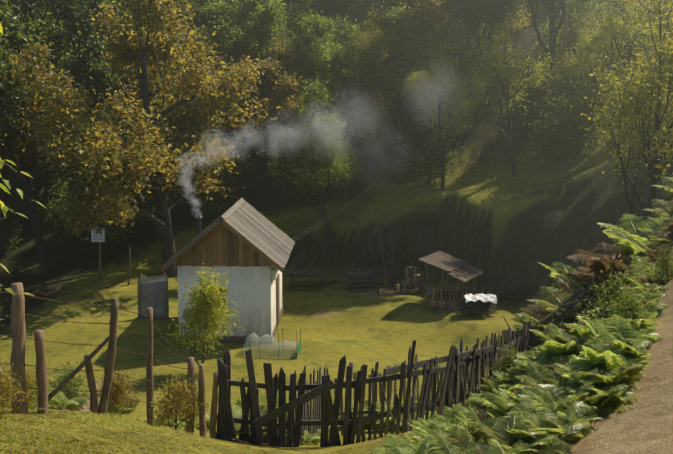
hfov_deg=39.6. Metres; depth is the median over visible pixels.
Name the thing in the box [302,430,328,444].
fern plot
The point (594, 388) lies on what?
fern bank
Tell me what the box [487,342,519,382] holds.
bank shrub
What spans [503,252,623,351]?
stick fence
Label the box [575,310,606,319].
fern bank
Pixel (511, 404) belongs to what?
fern bank
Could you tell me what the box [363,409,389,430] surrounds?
fern plot
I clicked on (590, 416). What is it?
fern bank
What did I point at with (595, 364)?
fern bank
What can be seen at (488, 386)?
fern bank
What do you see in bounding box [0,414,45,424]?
grass patch
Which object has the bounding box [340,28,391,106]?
slope sapling
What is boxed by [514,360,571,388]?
fern bank
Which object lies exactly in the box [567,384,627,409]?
fern bank
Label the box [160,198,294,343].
cabin
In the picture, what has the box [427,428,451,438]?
fern bank
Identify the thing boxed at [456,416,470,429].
fern bank
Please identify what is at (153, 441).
leaf litter
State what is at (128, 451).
leaf litter
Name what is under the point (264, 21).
green tree
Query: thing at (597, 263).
fern
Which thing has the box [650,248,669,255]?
fern bank
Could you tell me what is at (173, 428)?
leaf litter
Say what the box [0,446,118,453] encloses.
grass patch
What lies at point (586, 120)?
bush
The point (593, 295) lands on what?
bank shrub
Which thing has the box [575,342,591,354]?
fern bank
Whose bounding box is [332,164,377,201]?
bush
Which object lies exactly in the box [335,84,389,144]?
bush
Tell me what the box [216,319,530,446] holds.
picket fence
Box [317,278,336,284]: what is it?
log heap
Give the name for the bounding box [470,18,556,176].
slim tree
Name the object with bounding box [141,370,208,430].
bush
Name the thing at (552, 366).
fern bank
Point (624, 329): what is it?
fern bank
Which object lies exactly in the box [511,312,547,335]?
fern
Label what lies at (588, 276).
fern
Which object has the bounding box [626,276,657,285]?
fern bank
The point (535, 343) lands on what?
fern
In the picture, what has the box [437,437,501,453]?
fern bank
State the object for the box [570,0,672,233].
slim tree
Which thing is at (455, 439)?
fern bank
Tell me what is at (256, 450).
grass patch
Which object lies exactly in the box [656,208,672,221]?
fern
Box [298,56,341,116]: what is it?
slope sapling
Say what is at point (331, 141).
green tree
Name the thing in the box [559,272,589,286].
fern
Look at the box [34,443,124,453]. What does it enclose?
grass patch
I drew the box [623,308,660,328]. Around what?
fern bank
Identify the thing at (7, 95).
dark tree
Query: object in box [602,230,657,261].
fern
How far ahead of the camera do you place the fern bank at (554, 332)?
9.79 m
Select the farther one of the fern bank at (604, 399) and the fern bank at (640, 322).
the fern bank at (640, 322)
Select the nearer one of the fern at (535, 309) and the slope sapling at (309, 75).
the fern at (535, 309)
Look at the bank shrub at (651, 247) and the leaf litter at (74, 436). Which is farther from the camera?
the bank shrub at (651, 247)
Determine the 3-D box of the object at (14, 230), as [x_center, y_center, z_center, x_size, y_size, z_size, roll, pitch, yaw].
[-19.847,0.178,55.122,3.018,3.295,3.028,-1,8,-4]
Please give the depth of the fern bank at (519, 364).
9.77 m
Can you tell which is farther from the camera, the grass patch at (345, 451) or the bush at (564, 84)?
the bush at (564, 84)
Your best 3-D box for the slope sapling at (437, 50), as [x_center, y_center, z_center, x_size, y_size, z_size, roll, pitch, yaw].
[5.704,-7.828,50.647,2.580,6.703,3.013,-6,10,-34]
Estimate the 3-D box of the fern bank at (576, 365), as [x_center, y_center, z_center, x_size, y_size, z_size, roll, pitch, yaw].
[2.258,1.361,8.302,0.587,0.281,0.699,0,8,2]
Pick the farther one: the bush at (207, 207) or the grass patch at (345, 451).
the bush at (207, 207)
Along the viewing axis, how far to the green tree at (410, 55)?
50.30 m
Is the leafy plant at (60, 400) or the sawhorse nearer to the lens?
the leafy plant at (60, 400)
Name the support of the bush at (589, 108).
on the ground
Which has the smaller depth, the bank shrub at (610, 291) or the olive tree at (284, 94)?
the bank shrub at (610, 291)
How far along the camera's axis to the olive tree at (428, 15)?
52.26 m
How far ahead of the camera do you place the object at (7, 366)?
14.54 m
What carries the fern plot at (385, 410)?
on the ground
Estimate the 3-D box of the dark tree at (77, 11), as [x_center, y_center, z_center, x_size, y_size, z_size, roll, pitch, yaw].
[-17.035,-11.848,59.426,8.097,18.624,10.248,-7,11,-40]
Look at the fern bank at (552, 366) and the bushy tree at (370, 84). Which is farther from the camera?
the bushy tree at (370, 84)
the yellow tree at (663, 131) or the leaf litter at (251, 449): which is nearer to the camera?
the leaf litter at (251, 449)
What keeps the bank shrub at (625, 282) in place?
on the ground
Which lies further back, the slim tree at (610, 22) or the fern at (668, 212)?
the slim tree at (610, 22)
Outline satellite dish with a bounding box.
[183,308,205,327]
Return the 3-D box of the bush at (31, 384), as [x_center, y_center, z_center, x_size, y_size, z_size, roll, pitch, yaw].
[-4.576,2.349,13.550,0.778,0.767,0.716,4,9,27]
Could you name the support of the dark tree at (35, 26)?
on the ground
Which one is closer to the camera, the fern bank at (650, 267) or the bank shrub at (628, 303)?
the bank shrub at (628, 303)
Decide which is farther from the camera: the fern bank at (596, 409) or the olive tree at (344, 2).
the olive tree at (344, 2)
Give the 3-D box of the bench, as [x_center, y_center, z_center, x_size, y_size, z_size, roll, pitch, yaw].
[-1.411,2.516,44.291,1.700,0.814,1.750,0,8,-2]
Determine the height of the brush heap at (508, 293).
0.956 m
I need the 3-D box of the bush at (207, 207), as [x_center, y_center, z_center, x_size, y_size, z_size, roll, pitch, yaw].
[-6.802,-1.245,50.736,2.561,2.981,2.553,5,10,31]
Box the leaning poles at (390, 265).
[365,220,396,288]
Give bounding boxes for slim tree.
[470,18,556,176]
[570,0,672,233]
[585,4,672,234]
[592,0,667,133]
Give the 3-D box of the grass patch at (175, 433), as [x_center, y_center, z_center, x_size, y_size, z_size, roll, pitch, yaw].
[-1.909,2.610,11.568,1.167,0.024,1.184,7,-10,40]
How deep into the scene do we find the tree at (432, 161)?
48.21 m
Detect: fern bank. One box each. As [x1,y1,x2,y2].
[370,434,437,453]
[402,428,427,445]
[407,436,429,444]
[408,419,429,430]
[412,427,445,440]
[415,414,443,429]
[415,427,433,436]
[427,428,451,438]
[430,423,445,431]
[433,403,465,425]
[433,425,484,452]
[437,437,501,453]
[444,415,459,426]
[451,408,499,441]
[453,404,477,419]
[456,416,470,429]
[459,411,482,427]
[463,409,489,416]
[466,396,486,406]
[467,393,480,401]
[467,415,571,453]
[473,388,517,419]
[473,398,489,412]
[475,413,487,420]
[479,377,493,396]
[480,377,499,391]
[481,379,507,399]
[482,388,507,410]
[482,444,526,453]
[489,441,546,453]
[492,366,524,385]
[492,388,524,401]
[492,427,566,446]
[497,375,525,390]
[498,385,522,394]
[499,385,555,412]
[501,434,557,453]
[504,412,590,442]
[506,396,592,418]
[507,402,518,410]
[513,357,525,372]
[514,353,549,368]
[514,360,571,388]
[516,354,552,370]
[518,347,542,358]
[519,382,593,411]
[520,403,580,418]
[521,432,530,444]
[529,324,577,349]
[529,385,554,403]
[536,340,590,360]
[538,353,575,378]
[545,362,572,371]
[549,381,563,389]
[551,353,577,361]
[553,402,602,414]
[554,357,619,385]
[555,335,566,343]
[556,409,587,428]
[557,397,602,426]
[560,331,593,346]
[561,321,584,334]
[561,369,611,392]
[563,356,608,374]
[565,387,603,410]
[566,323,586,336]
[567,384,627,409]
[569,358,651,389]
[570,321,606,340]
[572,349,594,361]
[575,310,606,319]
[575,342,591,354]
[576,346,648,372]
[579,341,613,351]
[579,380,637,403]
[580,344,633,361]
[584,315,603,343]
[585,315,652,357]
[597,312,610,319]
[600,317,633,329]
[608,311,656,328]
[609,355,628,368]
[617,318,665,343]
[621,300,669,318]
[622,282,664,295]
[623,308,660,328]
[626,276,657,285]
[626,330,647,343]
[630,256,650,267]
[632,285,668,294]
[634,267,669,283]
[634,282,654,291]
[634,287,665,300]
[636,277,666,285]
[637,296,649,304]
[638,294,658,302]
[643,252,668,261]
[643,259,658,263]
[644,265,661,275]
[650,236,672,246]
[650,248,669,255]
[655,241,670,248]
[659,244,671,249]
[662,231,672,240]
[663,223,672,230]
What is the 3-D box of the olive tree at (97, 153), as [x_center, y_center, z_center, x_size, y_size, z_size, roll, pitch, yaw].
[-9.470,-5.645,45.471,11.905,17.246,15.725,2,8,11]
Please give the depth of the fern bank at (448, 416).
9.65 m
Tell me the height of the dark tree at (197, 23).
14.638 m
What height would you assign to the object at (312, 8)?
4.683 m
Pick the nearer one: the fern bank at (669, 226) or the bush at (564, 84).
the fern bank at (669, 226)
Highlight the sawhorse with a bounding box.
[375,280,400,295]
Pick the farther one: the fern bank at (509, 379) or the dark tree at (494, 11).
the dark tree at (494, 11)
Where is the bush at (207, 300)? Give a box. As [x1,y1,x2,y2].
[161,262,244,364]
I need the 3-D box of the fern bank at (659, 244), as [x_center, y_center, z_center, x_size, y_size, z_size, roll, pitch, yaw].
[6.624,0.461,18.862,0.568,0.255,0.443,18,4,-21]
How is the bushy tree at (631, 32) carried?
on the ground
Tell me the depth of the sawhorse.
42.82 m
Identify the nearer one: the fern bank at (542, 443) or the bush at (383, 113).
the fern bank at (542, 443)
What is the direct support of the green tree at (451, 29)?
on the ground
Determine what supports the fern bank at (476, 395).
on the ground
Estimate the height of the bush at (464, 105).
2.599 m
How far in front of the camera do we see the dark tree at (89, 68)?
51.60 m
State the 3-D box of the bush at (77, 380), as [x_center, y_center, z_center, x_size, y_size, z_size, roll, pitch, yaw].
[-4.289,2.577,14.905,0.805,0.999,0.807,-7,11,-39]
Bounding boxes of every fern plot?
[232,397,241,411]
[232,404,287,430]
[232,407,241,415]
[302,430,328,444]
[343,399,379,427]
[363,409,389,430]
[370,402,424,433]
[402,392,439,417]
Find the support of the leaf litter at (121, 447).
on the ground
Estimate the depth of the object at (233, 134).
57.61 m
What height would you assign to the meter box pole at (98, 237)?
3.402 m
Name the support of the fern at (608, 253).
on the ground
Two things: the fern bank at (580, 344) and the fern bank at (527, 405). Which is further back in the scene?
the fern bank at (580, 344)
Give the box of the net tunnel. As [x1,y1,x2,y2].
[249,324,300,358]
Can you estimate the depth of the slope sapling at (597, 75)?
46.50 m
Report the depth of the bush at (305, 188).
51.09 m
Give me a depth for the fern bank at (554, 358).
9.30 m
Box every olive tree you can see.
[0,0,279,277]
[0,36,97,276]
[99,22,105,45]
[167,52,253,196]
[231,38,318,184]
[312,0,360,29]
[364,0,483,72]
[368,0,398,38]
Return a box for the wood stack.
[338,268,389,290]
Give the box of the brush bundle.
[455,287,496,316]
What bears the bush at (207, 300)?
on the ground
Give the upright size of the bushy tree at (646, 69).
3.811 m
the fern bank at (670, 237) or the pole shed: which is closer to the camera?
the fern bank at (670, 237)
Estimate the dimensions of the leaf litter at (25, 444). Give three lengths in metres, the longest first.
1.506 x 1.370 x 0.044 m
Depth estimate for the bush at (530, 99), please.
48.04 m
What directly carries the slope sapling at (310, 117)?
on the ground
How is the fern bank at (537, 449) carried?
on the ground
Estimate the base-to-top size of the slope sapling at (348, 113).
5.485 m
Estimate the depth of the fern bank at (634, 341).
8.98 m
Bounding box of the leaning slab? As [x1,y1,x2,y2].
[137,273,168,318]
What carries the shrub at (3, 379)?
on the ground
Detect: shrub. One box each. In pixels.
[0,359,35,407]
[0,360,31,415]
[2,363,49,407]
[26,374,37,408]
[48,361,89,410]
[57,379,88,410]
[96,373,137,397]
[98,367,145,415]
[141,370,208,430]
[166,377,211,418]
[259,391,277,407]
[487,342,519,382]
[580,264,644,319]
[584,283,605,307]
[602,282,656,318]
[615,263,645,291]
[622,260,647,279]
[644,240,656,255]
[649,243,672,282]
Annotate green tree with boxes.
[184,0,300,133]
[232,0,371,140]
[262,74,363,250]
[352,2,438,152]
[432,0,465,60]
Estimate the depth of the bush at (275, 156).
53.12 m
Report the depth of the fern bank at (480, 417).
8.89 m
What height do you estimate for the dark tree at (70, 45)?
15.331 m
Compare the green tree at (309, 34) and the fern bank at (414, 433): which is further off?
the green tree at (309, 34)
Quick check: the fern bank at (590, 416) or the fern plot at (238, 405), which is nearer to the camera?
the fern bank at (590, 416)
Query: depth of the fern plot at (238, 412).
15.41 m
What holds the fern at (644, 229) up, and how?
on the ground
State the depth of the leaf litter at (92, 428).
10.64 m
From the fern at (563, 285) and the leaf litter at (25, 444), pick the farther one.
the fern at (563, 285)
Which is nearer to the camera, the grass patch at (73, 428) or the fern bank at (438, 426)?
the fern bank at (438, 426)
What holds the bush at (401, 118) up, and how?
on the ground
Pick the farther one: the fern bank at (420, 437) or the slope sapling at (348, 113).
the slope sapling at (348, 113)
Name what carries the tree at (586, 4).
on the ground
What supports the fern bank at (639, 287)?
on the ground
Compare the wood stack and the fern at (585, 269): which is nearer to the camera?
the fern at (585, 269)
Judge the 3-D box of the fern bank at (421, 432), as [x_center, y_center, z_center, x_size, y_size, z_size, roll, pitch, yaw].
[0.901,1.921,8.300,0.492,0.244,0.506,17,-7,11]
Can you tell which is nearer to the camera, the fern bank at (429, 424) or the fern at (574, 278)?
the fern bank at (429, 424)
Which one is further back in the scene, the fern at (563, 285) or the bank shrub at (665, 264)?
the fern at (563, 285)
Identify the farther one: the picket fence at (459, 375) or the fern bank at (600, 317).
the picket fence at (459, 375)
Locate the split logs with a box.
[394,266,425,293]
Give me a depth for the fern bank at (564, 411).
7.48 m
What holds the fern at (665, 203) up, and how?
on the ground
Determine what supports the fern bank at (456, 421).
on the ground
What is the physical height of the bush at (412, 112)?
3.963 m
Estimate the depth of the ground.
42.17 m
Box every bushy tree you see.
[197,26,223,55]
[341,58,392,107]
[356,16,397,56]
[465,19,516,65]
[503,4,537,33]
[608,14,670,63]
[623,0,672,14]
[626,47,670,107]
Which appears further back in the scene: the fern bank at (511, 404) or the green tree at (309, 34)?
the green tree at (309, 34)
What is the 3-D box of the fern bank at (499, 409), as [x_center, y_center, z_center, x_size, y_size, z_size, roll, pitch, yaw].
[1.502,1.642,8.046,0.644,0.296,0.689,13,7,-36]
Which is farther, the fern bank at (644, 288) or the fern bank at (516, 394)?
the fern bank at (644, 288)
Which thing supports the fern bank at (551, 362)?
on the ground
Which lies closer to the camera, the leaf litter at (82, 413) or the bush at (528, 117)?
the leaf litter at (82, 413)
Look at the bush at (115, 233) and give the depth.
50.06 m
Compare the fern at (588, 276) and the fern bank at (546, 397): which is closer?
the fern bank at (546, 397)
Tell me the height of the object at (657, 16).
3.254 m
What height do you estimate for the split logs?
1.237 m
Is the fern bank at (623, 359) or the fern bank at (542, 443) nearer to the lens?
the fern bank at (542, 443)
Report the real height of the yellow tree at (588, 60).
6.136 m
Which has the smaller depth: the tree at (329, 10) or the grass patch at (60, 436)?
the grass patch at (60, 436)
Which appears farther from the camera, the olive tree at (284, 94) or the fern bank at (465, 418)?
the olive tree at (284, 94)
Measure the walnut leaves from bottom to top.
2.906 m
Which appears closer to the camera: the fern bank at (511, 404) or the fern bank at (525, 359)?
the fern bank at (511, 404)
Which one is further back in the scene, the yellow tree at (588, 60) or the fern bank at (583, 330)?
the yellow tree at (588, 60)
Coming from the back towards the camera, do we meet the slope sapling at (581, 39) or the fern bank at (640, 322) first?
the slope sapling at (581, 39)
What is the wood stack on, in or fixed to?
on the ground
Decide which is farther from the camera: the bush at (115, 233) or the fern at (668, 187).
the bush at (115, 233)
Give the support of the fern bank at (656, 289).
on the ground
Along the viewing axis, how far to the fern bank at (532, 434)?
6.80 m
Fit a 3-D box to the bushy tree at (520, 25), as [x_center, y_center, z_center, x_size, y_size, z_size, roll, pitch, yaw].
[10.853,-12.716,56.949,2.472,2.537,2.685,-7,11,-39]
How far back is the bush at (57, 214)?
54.98 m
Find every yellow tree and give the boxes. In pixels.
[272,20,313,79]
[345,9,391,88]
[403,37,488,188]
[560,26,623,146]
[650,85,672,163]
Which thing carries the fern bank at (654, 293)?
on the ground
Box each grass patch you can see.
[0,407,81,419]
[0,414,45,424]
[0,422,13,426]
[0,426,121,445]
[0,430,88,447]
[0,444,35,450]
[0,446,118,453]
[3,419,132,438]
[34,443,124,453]
[51,409,168,431]
[69,441,158,453]
[94,433,205,453]
[122,424,232,449]
[224,445,279,453]
[323,446,363,453]
[597,382,637,414]
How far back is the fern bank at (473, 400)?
9.90 m
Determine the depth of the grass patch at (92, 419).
11.61 m
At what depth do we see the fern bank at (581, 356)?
8.96 m
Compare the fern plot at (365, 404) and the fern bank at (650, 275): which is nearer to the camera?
the fern bank at (650, 275)
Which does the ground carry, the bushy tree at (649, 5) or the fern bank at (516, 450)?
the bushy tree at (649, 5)
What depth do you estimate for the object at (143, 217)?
52.04 m
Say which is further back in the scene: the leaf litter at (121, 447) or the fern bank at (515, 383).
the fern bank at (515, 383)
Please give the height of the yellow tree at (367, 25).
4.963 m
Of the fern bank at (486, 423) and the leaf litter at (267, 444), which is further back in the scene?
the leaf litter at (267, 444)
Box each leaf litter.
[0,441,123,453]
[3,440,60,452]
[6,423,114,443]
[22,417,135,441]
[32,437,145,453]
[39,406,149,429]
[71,437,175,453]
[109,429,214,453]
[132,423,235,450]
[149,423,248,442]
[204,442,302,453]
[229,439,311,451]
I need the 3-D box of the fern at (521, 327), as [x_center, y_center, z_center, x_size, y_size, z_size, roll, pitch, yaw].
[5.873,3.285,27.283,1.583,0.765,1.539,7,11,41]
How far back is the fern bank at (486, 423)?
7.27 m
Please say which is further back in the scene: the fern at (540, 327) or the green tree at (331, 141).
the green tree at (331, 141)
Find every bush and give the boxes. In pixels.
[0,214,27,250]
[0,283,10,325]
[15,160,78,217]
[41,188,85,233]
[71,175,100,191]
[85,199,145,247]
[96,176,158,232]
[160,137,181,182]
[161,262,244,364]
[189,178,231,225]
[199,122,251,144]
[263,123,311,180]
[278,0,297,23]
[284,138,327,201]
[286,162,335,203]
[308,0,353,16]
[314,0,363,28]
[320,69,380,115]
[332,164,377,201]
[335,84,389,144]
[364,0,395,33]
[373,94,430,142]
[375,92,413,130]
[376,92,423,144]
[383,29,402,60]
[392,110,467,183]
[435,94,477,130]
[493,63,557,142]
[496,107,524,139]
[498,86,553,143]
[513,54,569,117]
[523,91,597,164]
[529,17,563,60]
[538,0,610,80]
[540,54,607,126]
[553,94,603,153]
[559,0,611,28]
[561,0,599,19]
[568,94,608,124]
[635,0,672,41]
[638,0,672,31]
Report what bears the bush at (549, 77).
on the ground
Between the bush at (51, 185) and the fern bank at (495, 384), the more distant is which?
the bush at (51, 185)
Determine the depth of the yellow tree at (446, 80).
45.91 m
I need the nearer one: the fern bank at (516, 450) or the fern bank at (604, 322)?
the fern bank at (516, 450)
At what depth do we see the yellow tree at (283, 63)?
59.62 m
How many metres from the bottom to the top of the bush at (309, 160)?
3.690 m
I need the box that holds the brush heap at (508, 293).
[492,279,531,300]
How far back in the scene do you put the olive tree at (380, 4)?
60.55 m
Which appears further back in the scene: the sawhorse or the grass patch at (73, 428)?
the sawhorse
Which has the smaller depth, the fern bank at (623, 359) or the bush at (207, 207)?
the fern bank at (623, 359)
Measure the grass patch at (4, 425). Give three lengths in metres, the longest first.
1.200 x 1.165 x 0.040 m
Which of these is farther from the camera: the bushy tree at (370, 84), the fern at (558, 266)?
the bushy tree at (370, 84)
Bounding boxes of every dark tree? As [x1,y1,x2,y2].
[0,0,27,93]
[0,0,86,257]
[0,23,37,171]
[6,0,94,68]
[16,0,118,184]
[53,0,192,222]
[103,0,239,123]
[229,0,309,62]
[451,0,530,113]
[527,0,600,119]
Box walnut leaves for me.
[0,10,46,295]
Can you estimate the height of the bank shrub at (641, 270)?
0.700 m
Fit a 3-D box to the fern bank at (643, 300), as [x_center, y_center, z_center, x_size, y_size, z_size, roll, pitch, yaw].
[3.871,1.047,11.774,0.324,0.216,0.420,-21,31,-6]
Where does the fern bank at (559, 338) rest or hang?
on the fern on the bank
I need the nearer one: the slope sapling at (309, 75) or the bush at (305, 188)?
the bush at (305, 188)
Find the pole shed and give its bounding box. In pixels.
[418,251,483,310]
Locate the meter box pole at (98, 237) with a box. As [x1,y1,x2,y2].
[89,219,104,281]
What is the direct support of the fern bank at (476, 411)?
on the ground
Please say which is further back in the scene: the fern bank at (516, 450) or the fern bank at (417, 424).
the fern bank at (417, 424)
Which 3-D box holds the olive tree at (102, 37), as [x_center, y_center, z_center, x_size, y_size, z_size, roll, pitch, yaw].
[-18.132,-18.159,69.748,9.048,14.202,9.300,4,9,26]
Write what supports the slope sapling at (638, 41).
on the ground
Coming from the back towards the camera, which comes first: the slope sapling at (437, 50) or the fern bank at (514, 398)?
the slope sapling at (437, 50)
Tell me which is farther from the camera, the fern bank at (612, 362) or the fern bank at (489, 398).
the fern bank at (489, 398)
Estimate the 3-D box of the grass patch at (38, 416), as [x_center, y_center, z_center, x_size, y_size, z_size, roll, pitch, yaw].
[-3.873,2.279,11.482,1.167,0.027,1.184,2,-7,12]
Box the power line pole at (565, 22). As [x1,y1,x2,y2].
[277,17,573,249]
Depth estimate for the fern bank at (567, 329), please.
10.18 m
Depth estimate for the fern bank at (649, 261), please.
17.35 m
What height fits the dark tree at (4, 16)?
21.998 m
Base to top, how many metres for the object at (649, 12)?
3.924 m
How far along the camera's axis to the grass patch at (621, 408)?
7.70 m
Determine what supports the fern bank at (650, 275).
on the ground
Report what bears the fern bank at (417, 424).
on the ground
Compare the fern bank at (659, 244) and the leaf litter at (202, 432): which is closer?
the leaf litter at (202, 432)
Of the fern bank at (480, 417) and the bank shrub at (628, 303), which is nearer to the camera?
the fern bank at (480, 417)
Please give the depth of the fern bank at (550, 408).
7.59 m
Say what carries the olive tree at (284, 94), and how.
on the ground
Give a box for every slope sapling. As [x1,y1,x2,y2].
[273,74,319,138]
[298,30,353,112]
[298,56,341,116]
[316,71,377,147]
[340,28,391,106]
[424,19,473,142]
[425,76,473,165]
[571,11,608,112]
[584,45,612,126]
[599,1,672,116]
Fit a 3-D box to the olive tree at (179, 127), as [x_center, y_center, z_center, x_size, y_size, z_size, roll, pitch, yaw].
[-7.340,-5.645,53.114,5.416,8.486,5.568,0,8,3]
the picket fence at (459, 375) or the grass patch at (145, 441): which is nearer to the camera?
the grass patch at (145, 441)
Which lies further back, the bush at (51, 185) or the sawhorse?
the bush at (51, 185)
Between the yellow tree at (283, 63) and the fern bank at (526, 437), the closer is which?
the fern bank at (526, 437)
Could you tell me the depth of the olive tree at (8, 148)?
48.13 m
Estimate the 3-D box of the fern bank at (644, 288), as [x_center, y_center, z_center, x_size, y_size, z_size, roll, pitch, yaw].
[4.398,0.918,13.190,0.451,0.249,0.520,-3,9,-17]
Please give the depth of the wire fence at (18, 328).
12.06 m
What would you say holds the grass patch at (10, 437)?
on the ground
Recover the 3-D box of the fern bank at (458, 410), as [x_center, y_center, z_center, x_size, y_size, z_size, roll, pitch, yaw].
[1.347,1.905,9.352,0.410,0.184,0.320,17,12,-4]
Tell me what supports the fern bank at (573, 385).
on the ground
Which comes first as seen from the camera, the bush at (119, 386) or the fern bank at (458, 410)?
the fern bank at (458, 410)
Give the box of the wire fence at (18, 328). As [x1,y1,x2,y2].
[0,282,218,438]
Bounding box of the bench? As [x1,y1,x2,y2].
[288,270,324,289]
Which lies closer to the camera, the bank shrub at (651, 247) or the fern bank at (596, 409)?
the fern bank at (596, 409)
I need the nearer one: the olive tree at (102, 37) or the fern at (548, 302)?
the fern at (548, 302)
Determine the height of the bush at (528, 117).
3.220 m
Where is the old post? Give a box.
[128,245,130,284]
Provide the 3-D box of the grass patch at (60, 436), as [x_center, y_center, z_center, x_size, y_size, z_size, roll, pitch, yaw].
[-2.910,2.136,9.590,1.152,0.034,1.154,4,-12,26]
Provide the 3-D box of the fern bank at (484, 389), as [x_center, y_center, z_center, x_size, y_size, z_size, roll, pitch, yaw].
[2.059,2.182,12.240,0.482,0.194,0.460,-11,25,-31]
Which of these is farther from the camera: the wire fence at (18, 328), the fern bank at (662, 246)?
the fern bank at (662, 246)
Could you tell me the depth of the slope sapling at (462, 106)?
49.07 m
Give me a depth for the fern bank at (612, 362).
8.39 m
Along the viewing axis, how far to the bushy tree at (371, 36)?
59.72 m
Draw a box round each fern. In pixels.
[497,329,541,350]
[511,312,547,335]
[513,325,540,339]
[515,304,558,335]
[523,296,564,323]
[526,284,600,324]
[537,261,587,291]
[557,277,586,302]
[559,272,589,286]
[566,242,625,266]
[569,244,622,265]
[569,270,603,286]
[576,253,635,284]
[576,265,592,284]
[596,213,672,244]
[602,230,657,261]
[642,199,672,225]
[651,176,672,201]
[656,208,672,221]
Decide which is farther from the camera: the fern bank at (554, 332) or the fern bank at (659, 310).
the fern bank at (659, 310)
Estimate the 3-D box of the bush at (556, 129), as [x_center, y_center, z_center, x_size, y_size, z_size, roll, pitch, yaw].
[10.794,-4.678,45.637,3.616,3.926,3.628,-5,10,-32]
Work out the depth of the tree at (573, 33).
50.02 m
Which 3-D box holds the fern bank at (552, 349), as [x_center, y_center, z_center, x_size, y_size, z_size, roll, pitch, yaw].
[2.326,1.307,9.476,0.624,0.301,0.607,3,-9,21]
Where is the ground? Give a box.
[0,0,672,453]
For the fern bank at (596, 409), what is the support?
on the ground
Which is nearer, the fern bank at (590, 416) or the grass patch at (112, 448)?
the fern bank at (590, 416)
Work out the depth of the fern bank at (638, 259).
17.89 m
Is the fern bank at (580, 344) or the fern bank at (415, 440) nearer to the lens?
the fern bank at (415, 440)
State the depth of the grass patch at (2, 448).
7.81 m
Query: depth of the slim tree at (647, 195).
35.45 m
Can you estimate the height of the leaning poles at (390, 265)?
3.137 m
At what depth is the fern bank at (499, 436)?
6.78 m
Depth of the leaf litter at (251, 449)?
11.69 m

